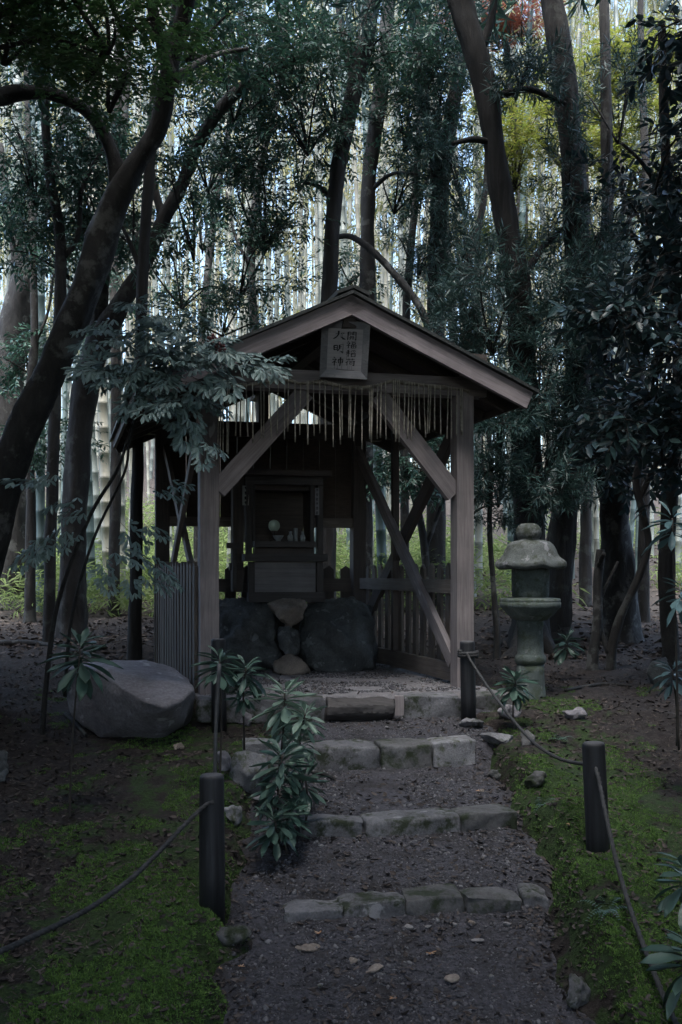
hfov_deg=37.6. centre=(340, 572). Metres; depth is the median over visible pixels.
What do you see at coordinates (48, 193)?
evergreen tree
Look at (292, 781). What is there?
leafy shrub
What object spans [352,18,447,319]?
bamboo
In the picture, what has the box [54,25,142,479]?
bamboo
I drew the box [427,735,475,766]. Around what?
step stone
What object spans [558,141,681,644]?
camellia tree
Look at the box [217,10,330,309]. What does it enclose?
bamboo
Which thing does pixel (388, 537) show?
bamboo
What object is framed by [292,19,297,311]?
bamboo
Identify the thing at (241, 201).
bamboo
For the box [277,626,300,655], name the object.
rock
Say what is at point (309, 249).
sky
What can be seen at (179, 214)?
bamboo
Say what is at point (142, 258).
evergreen tree
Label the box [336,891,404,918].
step stone
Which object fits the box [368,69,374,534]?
bamboo
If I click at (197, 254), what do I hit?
bamboo grove
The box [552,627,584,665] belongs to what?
leafy shrub
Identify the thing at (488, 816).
step stone
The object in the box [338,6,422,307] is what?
bamboo
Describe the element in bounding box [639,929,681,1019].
leafy shrub
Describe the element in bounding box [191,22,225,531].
bamboo
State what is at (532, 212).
bamboo
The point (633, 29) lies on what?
bamboo
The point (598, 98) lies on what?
bamboo
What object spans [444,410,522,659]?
sapling
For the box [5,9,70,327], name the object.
bamboo
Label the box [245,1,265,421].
bamboo
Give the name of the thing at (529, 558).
stone lantern
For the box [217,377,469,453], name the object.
straw rope
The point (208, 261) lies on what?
slender tree
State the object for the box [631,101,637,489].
bamboo
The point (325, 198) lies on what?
bamboo
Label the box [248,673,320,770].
leafy shrub
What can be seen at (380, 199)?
bamboo
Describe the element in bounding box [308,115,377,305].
bamboo
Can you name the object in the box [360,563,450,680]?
picket fence
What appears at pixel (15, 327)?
evergreen tree
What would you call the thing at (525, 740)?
stone
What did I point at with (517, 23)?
maple tree
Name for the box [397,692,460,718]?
kerb stone
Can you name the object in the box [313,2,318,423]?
bamboo
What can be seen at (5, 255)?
bamboo
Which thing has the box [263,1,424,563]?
bamboo
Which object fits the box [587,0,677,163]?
bamboo
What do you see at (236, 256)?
bamboo
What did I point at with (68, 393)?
bamboo
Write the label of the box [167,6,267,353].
bamboo
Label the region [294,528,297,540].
offering cup
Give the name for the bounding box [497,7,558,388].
bamboo
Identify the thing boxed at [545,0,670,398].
bamboo
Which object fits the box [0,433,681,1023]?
ground
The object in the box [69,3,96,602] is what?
bamboo
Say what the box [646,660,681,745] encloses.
leafy shrub
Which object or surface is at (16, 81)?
bamboo
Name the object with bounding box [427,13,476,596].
bamboo
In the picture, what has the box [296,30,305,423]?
bamboo
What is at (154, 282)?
bamboo
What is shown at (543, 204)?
bamboo
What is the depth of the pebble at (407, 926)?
3.82 m
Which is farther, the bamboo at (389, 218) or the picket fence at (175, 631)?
the bamboo at (389, 218)
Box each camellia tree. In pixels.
[547,0,681,669]
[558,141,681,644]
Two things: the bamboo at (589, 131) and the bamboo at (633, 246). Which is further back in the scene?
the bamboo at (589, 131)
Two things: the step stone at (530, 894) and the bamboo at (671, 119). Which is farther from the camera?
the bamboo at (671, 119)
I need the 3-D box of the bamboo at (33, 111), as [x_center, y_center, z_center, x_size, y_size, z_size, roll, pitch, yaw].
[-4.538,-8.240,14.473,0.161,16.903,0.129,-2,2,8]
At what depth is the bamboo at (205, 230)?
16.59 m
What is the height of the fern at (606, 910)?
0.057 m
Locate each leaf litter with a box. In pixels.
[0,613,681,1023]
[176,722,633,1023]
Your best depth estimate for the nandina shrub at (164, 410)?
5.66 m
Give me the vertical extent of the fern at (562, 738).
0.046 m
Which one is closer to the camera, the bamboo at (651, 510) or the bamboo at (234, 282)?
the bamboo at (651, 510)
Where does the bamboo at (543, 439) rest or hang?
on the ground at (140, 795)
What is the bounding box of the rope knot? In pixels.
[457,649,478,658]
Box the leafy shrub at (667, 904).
[652,852,681,931]
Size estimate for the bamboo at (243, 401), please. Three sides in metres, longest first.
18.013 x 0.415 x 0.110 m
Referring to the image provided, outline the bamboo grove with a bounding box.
[1,2,676,486]
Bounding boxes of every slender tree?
[0,65,109,622]
[88,5,151,616]
[168,9,245,565]
[210,5,315,421]
[374,19,429,594]
[423,47,522,346]
[578,113,595,606]
[600,0,662,622]
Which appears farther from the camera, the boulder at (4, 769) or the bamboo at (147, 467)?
the bamboo at (147, 467)
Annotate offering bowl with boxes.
[273,535,283,540]
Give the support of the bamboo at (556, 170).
on the ground at (140, 795)
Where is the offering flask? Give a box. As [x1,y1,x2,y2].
[300,531,304,540]
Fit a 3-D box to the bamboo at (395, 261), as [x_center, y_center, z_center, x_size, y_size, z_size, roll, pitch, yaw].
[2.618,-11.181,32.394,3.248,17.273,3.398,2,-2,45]
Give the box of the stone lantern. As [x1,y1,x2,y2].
[495,523,566,699]
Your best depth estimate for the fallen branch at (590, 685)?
7.38 m
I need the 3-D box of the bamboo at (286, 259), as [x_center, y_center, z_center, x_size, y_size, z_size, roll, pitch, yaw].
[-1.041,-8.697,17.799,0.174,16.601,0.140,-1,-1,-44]
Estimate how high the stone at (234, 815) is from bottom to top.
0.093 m
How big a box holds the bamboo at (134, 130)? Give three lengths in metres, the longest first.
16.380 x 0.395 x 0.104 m
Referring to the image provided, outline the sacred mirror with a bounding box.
[268,520,279,540]
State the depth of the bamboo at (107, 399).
15.97 m
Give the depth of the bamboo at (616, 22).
14.21 m
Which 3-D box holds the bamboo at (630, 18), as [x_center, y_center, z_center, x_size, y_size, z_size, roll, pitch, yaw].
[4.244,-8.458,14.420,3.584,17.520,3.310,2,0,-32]
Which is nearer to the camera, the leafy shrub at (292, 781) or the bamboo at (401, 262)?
the leafy shrub at (292, 781)
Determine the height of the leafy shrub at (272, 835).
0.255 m
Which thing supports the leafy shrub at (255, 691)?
on the ground at (140, 795)
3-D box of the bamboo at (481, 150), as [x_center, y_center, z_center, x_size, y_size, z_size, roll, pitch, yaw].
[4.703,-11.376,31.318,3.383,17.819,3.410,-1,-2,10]
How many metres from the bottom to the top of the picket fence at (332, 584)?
0.851 m
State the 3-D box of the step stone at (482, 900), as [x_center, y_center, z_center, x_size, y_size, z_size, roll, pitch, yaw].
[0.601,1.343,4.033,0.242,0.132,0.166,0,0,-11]
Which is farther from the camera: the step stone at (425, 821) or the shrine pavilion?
the shrine pavilion
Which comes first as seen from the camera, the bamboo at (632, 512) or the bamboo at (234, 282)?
the bamboo at (632, 512)
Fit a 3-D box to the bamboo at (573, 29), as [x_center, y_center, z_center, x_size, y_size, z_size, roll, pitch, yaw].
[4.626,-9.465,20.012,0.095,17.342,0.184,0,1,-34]
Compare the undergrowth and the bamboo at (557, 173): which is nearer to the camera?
the undergrowth
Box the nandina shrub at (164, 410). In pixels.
[0,290,296,734]
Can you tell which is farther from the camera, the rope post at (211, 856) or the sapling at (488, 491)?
the sapling at (488, 491)
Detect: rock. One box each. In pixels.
[219,597,281,672]
[267,598,306,625]
[272,654,310,674]
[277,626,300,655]
[298,596,377,672]
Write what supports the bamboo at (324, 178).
on the ground at (140, 795)
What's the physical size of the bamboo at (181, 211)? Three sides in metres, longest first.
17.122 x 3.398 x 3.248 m
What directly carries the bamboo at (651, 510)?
on the ground at (140, 795)
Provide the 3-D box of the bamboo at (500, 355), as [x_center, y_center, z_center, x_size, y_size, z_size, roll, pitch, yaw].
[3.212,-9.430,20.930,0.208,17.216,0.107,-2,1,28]
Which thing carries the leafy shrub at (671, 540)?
on the ground at (140, 795)
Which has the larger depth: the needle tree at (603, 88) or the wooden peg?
the needle tree at (603, 88)
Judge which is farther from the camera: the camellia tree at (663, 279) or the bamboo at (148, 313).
the bamboo at (148, 313)
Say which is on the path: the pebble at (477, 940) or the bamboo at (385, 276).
the pebble at (477, 940)
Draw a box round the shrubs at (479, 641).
[0,521,681,663]
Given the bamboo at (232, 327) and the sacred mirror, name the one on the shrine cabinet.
the sacred mirror
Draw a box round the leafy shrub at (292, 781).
[248,736,331,844]
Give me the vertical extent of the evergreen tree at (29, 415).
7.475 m
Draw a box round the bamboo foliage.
[0,8,675,414]
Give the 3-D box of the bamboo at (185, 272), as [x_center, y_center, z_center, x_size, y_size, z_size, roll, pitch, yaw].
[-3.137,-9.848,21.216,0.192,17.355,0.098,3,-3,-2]
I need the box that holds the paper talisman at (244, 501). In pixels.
[242,486,248,504]
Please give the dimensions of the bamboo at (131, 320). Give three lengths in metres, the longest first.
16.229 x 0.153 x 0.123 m
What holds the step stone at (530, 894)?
on the path
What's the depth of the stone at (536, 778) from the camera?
5.07 m
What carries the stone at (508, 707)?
on the ground at (140, 795)
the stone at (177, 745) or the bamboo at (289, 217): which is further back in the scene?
the bamboo at (289, 217)
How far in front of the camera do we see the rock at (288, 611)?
8.13 m
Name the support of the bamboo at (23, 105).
on the ground at (140, 795)
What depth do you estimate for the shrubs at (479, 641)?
10.06 m
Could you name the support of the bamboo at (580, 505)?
on the ground at (140, 795)
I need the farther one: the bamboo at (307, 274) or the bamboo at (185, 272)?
the bamboo at (307, 274)
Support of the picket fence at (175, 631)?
on the terrace ground at (401, 679)
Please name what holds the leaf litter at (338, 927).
on the path
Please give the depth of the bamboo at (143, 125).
23.64 m
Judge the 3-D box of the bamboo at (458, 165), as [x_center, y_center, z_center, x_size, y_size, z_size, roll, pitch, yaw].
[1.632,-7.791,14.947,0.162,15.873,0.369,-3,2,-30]
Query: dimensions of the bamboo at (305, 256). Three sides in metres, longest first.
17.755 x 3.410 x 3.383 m
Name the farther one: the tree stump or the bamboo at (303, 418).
the bamboo at (303, 418)
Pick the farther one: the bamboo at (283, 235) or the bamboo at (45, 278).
the bamboo at (45, 278)
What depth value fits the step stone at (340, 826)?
4.57 m
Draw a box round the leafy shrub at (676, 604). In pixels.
[652,577,681,625]
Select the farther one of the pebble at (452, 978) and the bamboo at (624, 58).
the bamboo at (624, 58)
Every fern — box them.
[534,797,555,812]
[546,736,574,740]
[577,896,634,923]
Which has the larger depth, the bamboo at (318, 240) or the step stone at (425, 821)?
the bamboo at (318, 240)
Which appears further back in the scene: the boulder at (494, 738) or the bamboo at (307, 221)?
the bamboo at (307, 221)
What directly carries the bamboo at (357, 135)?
on the ground at (140, 795)
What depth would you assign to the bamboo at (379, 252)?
24.13 m
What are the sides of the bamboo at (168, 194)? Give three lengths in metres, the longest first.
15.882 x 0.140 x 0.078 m
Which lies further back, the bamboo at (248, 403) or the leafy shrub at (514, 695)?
the bamboo at (248, 403)
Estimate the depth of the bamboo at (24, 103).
14.53 m
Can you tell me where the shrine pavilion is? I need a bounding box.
[109,284,539,694]
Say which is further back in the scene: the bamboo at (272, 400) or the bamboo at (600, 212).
the bamboo at (600, 212)
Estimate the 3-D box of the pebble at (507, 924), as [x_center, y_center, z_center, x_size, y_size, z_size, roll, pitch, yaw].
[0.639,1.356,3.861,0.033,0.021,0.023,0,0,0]
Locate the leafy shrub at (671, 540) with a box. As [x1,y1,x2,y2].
[641,500,681,750]
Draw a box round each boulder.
[0,750,8,781]
[66,660,194,737]
[229,751,267,793]
[479,732,512,746]
[647,657,672,685]
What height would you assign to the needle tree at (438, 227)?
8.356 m
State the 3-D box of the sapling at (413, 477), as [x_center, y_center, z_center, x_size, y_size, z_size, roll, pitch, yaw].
[0.780,-0.851,11.495,1.768,2.952,1.586,0,0,35]
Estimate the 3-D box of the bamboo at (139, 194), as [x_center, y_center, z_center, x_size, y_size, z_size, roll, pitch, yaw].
[-3.251,-7.169,14.515,3.383,14.903,3.410,3,-4,-28]
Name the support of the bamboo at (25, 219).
on the ground at (140, 795)
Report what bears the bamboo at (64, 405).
on the ground at (140, 795)
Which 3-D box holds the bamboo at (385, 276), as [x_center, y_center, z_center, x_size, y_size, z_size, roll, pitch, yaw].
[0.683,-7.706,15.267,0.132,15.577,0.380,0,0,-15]
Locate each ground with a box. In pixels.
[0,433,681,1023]
[195,663,497,699]
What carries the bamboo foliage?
on the ground at (140, 795)
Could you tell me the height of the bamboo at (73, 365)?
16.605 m
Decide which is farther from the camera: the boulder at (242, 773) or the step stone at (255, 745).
the step stone at (255, 745)
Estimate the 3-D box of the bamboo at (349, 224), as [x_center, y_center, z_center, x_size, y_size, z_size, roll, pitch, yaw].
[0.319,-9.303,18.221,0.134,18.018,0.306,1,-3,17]
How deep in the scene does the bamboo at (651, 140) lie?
21.20 m
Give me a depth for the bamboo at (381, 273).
17.44 m
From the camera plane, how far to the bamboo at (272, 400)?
13.99 m
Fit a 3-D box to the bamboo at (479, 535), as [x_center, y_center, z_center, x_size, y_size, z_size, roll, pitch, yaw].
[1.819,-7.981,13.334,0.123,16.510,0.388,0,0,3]
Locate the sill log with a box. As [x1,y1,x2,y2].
[324,696,394,720]
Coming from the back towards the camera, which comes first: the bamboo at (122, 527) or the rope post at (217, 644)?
the bamboo at (122, 527)
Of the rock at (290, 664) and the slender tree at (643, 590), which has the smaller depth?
the rock at (290, 664)
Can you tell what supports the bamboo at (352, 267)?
on the ground at (140, 795)
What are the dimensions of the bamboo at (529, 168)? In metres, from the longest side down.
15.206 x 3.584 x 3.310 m
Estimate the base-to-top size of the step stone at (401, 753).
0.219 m
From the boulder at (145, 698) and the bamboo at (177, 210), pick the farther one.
the bamboo at (177, 210)
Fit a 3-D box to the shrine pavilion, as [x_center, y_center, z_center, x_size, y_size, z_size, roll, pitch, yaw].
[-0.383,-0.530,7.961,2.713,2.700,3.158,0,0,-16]
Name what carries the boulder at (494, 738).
on the ground at (140, 795)
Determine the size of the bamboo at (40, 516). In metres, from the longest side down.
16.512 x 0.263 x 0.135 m
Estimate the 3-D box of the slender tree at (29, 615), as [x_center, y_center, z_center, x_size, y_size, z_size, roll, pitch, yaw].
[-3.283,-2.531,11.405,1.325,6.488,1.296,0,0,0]
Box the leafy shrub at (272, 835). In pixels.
[245,797,312,861]
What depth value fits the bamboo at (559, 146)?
22.62 m
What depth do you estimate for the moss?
3.76 m
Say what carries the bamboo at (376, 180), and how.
on the ground at (140, 795)
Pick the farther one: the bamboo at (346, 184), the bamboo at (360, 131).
the bamboo at (346, 184)
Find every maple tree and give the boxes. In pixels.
[0,0,247,137]
[405,0,681,520]
[437,0,568,260]
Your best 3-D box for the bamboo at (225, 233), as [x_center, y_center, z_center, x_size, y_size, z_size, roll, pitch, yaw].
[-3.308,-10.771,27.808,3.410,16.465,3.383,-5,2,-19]
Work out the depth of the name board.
6.68 m
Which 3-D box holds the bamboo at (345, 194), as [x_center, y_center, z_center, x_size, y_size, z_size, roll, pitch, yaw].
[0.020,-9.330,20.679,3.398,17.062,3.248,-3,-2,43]
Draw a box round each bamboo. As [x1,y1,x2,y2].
[0,8,189,545]
[0,12,53,304]
[0,23,71,346]
[0,46,70,185]
[0,53,65,472]
[0,54,48,338]
[0,55,64,288]
[1,72,7,294]
[2,3,121,454]
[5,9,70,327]
[6,146,12,292]
[11,3,134,367]
[12,46,24,390]
[23,83,142,473]
[29,62,58,565]
[36,43,44,611]
[45,5,176,324]
[47,14,161,451]
[50,4,217,400]
[51,9,190,430]
[54,3,249,557]
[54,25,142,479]
[57,15,95,541]
[57,82,71,417]
[58,0,101,573]
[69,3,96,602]
[77,13,191,343]
[87,4,109,588]
[94,25,110,458]
[109,3,125,600]
[118,9,131,500]
[120,8,194,299]
[123,11,138,393]
[124,1,145,518]
[125,5,220,335]
[126,7,164,580]
[131,9,224,478]
[132,37,202,312]
[134,12,149,503]
[150,7,238,357]
[151,0,358,367]
[154,1,272,333]
[161,140,178,554]
[166,12,171,365]
[167,1,373,415]
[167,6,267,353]
[169,5,178,338]
[171,40,239,316]
[176,2,310,421]
[179,85,179,328]
[180,8,197,351]
[188,10,282,420]
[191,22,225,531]
[192,1,294,341]
[198,1,286,336]
[201,70,219,547]
[210,40,213,333]
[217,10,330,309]
[219,5,262,420]
[223,2,233,420]
[223,8,326,319]
[226,5,258,567]
[228,35,234,334]
[232,19,233,239]
[238,4,260,421]
[240,11,359,312]
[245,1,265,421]
[253,1,261,421]
[254,2,278,411]
[262,6,338,313]
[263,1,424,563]
[263,2,433,562]
[263,4,418,290]
[264,80,275,322]
[281,5,392,288]
[281,97,291,422]
[285,2,407,306]
[289,1,377,294]
[289,47,381,256]
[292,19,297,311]
[293,74,311,422]
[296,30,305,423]
[296,38,305,423]
[305,19,408,297]
[307,242,307,307]
[308,3,425,469]
[308,70,395,311]
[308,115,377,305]
[312,111,313,422]
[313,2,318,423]
[314,3,323,535]
[314,3,351,553]
[316,4,323,300]
[323,1,350,286]
[329,6,426,312]
[331,0,334,159]
[334,1,498,555]
[336,122,355,546]
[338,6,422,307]
[345,10,466,499]
[349,6,496,328]
[352,18,360,217]
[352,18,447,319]
[353,15,463,321]
[355,97,361,285]
[360,6,386,600]
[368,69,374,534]
[375,10,551,549]
[375,34,393,264]
[378,159,384,462]
[379,1,399,304]
[381,27,464,461]
[382,117,389,533]
[394,2,403,313]
[408,25,424,326]
[409,14,436,538]
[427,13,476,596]
[442,0,561,451]
[442,19,542,353]
[450,50,536,360]
[451,28,461,329]
[462,0,567,442]
[462,0,672,578]
[472,88,474,219]
[474,1,482,586]
[474,100,492,564]
[481,0,637,525]
[487,0,620,442]
[488,4,575,256]
[489,0,599,363]
[491,40,506,526]
[496,0,657,564]
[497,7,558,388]
[499,19,558,215]
[501,3,629,521]
[506,0,532,578]
[507,38,513,539]
[515,0,518,108]
[518,2,593,370]
[520,0,592,470]
[526,9,537,378]
[527,0,672,410]
[528,0,637,407]
[531,14,555,491]
[534,0,676,355]
[545,0,581,534]
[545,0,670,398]
[548,0,637,273]
[548,66,560,419]
[558,2,640,325]
[559,0,672,399]
[567,0,639,221]
[572,0,678,555]
[572,13,574,54]
[576,9,580,531]
[577,0,593,567]
[584,0,678,218]
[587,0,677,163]
[589,1,678,417]
[589,4,677,378]
[590,1,663,376]
[598,3,601,529]
[611,0,678,235]
[613,0,630,361]
[614,0,634,274]
[614,0,677,362]
[629,0,669,545]
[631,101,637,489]
[635,0,646,570]
[652,0,656,20]
[675,0,681,577]
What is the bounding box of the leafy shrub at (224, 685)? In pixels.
[189,645,243,772]
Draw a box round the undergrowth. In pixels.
[0,487,681,618]
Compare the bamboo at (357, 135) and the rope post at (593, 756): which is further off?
the bamboo at (357, 135)
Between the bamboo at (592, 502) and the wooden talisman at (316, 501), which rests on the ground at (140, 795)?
the bamboo at (592, 502)
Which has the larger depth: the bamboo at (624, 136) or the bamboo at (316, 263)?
the bamboo at (624, 136)
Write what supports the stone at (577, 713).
on the ground at (140, 795)
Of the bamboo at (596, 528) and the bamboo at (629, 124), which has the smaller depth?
the bamboo at (596, 528)
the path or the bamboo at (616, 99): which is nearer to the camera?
the path
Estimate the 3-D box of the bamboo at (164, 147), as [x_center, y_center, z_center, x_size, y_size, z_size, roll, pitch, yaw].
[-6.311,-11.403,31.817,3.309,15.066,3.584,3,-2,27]
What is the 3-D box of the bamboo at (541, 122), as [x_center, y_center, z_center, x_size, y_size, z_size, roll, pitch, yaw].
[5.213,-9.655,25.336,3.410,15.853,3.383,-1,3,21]
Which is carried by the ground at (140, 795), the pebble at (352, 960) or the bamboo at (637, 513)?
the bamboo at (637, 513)
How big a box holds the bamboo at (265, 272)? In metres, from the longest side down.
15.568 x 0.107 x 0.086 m
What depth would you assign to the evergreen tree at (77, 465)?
10.29 m
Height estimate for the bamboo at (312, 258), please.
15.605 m
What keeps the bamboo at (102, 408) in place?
on the ground at (140, 795)
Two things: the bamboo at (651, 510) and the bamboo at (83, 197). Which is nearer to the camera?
the bamboo at (651, 510)
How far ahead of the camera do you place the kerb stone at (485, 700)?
6.60 m
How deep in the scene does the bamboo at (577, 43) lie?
14.73 m
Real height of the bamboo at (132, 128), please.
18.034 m
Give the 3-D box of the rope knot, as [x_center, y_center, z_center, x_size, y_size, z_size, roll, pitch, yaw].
[0.806,0.516,6.350,0.139,0.062,0.139,0,0,0]
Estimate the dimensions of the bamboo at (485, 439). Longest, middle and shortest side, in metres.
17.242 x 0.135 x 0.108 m
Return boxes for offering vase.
[288,531,292,540]
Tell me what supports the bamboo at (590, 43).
on the ground at (140, 795)
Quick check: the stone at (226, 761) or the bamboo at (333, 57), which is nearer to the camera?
the stone at (226, 761)
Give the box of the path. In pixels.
[213,701,595,1023]
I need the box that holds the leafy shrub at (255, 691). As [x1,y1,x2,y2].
[221,654,267,749]
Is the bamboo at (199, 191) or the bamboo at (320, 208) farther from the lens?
the bamboo at (199, 191)
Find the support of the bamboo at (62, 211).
on the ground at (140, 795)
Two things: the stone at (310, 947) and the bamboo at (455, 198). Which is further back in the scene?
the bamboo at (455, 198)
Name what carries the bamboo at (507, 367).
on the ground at (140, 795)
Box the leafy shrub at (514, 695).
[491,665,539,729]
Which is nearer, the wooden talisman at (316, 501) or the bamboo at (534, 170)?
the wooden talisman at (316, 501)
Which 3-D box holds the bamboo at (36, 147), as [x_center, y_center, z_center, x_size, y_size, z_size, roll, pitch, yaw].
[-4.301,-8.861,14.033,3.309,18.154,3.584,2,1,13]
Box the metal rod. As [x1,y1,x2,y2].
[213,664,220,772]
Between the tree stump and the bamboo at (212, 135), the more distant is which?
the bamboo at (212, 135)
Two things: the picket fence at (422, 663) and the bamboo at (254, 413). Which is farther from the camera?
the bamboo at (254, 413)
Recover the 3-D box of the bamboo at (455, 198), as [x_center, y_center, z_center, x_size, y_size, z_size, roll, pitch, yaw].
[1.930,-8.135,17.576,3.398,15.822,3.248,-3,0,26]
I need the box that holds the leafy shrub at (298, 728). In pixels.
[277,700,326,792]
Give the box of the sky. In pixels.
[0,0,678,469]
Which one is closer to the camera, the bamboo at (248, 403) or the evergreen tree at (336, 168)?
the evergreen tree at (336, 168)
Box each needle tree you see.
[298,0,664,658]
[375,0,542,605]
[395,0,680,643]
[546,0,658,540]
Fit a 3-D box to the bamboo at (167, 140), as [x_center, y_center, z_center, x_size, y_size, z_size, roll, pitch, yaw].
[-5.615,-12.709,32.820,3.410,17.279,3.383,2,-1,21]
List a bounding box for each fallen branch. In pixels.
[63,712,87,736]
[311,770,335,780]
[564,682,631,691]
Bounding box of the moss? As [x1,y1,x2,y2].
[0,684,681,1023]
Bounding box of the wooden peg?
[395,695,403,714]
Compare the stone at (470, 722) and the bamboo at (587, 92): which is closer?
the stone at (470, 722)
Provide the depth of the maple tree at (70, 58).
5.06 m
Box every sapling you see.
[366,433,484,592]
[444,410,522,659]
[595,379,680,670]
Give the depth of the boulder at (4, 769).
5.30 m
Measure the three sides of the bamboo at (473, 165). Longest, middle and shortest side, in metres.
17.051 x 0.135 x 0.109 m
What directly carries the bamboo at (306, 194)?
on the ground at (140, 795)
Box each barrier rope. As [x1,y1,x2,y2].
[0,800,214,954]
[466,652,582,765]
[594,767,679,1023]
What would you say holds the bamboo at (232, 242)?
on the ground at (140, 795)
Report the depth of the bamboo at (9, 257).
14.89 m
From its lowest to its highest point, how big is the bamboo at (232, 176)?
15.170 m
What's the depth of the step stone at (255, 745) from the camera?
5.53 m
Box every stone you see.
[173,743,184,749]
[196,695,325,723]
[216,924,251,946]
[217,750,230,770]
[224,805,242,825]
[240,712,251,725]
[242,738,278,775]
[278,739,379,771]
[282,899,342,922]
[295,943,319,951]
[299,814,362,837]
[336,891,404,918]
[360,808,460,836]
[374,738,431,768]
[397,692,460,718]
[401,883,463,915]
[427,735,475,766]
[451,803,516,831]
[458,717,483,727]
[459,886,521,913]
[476,690,511,710]
[487,769,500,779]
[497,704,520,719]
[517,883,548,908]
[520,730,535,746]
[524,770,546,786]
[562,707,586,719]
[566,974,590,1008]
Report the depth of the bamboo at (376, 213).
22.44 m
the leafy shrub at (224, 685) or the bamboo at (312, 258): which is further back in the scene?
the bamboo at (312, 258)
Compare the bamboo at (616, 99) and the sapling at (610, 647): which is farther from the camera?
the bamboo at (616, 99)
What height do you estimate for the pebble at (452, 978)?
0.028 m
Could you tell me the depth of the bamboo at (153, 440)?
25.04 m
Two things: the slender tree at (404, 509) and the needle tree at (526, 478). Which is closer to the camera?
the needle tree at (526, 478)
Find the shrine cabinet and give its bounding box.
[226,469,331,601]
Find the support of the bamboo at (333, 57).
on the ground at (140, 795)
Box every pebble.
[349,957,357,963]
[366,963,383,973]
[404,924,412,928]
[444,974,459,982]
[471,938,483,941]
[502,922,510,926]
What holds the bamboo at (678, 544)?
on the ground at (140, 795)
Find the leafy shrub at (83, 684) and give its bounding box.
[37,627,122,817]
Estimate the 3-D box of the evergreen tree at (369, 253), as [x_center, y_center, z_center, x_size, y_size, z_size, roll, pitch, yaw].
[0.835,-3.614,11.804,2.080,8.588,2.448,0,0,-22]
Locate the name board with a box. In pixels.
[319,321,369,378]
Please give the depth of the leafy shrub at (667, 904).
3.28 m
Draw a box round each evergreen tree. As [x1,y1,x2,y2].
[0,0,290,577]
[0,5,175,641]
[0,107,86,610]
[29,0,374,638]
[67,0,313,660]
[222,0,674,598]
[300,0,498,594]
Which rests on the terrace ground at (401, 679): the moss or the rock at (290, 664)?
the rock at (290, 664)
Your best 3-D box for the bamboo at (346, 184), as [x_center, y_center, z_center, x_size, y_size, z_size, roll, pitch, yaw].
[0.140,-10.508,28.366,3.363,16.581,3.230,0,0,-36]
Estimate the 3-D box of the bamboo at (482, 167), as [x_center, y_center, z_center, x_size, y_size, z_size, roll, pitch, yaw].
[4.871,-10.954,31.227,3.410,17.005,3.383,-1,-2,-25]
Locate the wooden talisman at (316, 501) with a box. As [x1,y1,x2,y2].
[315,488,318,514]
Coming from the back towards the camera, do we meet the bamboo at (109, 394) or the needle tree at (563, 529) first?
the bamboo at (109, 394)
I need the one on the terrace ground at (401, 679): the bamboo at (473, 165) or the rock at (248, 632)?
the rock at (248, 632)
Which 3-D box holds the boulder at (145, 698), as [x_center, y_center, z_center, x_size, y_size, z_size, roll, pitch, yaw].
[-1.356,0.824,6.360,0.952,0.501,1.281,0,0,0]
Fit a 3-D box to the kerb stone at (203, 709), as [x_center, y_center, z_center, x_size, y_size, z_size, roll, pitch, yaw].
[-0.507,0.871,6.366,0.824,0.175,0.216,0,0,-8]
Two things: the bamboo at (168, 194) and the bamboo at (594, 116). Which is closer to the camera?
the bamboo at (168, 194)
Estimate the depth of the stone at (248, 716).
6.23 m
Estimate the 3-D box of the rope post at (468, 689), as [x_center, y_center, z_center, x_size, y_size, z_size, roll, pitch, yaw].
[0.806,0.727,6.350,0.104,0.587,0.097,0,0,0]
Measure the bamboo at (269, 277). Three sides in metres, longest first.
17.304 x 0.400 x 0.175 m
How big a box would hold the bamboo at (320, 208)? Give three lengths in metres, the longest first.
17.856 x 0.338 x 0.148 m
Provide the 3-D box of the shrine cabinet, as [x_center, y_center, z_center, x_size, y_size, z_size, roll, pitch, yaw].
[-0.548,-0.307,8.530,0.887,1.106,0.570,0,0,-12]
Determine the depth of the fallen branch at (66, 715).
6.28 m
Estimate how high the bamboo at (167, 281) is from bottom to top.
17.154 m
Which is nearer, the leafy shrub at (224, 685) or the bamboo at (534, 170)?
the leafy shrub at (224, 685)
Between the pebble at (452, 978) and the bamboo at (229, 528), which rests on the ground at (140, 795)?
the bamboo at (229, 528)
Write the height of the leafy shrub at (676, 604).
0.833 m
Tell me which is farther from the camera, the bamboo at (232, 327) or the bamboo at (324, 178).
the bamboo at (324, 178)
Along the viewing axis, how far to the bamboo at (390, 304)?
20.71 m
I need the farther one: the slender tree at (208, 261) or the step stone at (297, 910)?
the slender tree at (208, 261)
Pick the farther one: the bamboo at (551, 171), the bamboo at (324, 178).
the bamboo at (324, 178)
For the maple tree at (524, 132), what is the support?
on the ground at (140, 795)
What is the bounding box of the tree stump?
[586,549,605,670]
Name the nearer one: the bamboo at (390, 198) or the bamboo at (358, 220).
the bamboo at (358, 220)
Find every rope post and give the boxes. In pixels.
[199,773,224,924]
[211,638,226,732]
[460,641,475,719]
[582,741,609,853]
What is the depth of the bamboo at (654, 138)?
25.66 m
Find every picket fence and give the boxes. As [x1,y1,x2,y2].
[154,561,197,692]
[197,565,350,658]
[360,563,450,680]
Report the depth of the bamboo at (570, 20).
14.97 m
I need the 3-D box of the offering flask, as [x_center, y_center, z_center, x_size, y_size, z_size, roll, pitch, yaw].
[-0.321,-0.303,8.411,0.044,0.085,0.044,0,0,0]

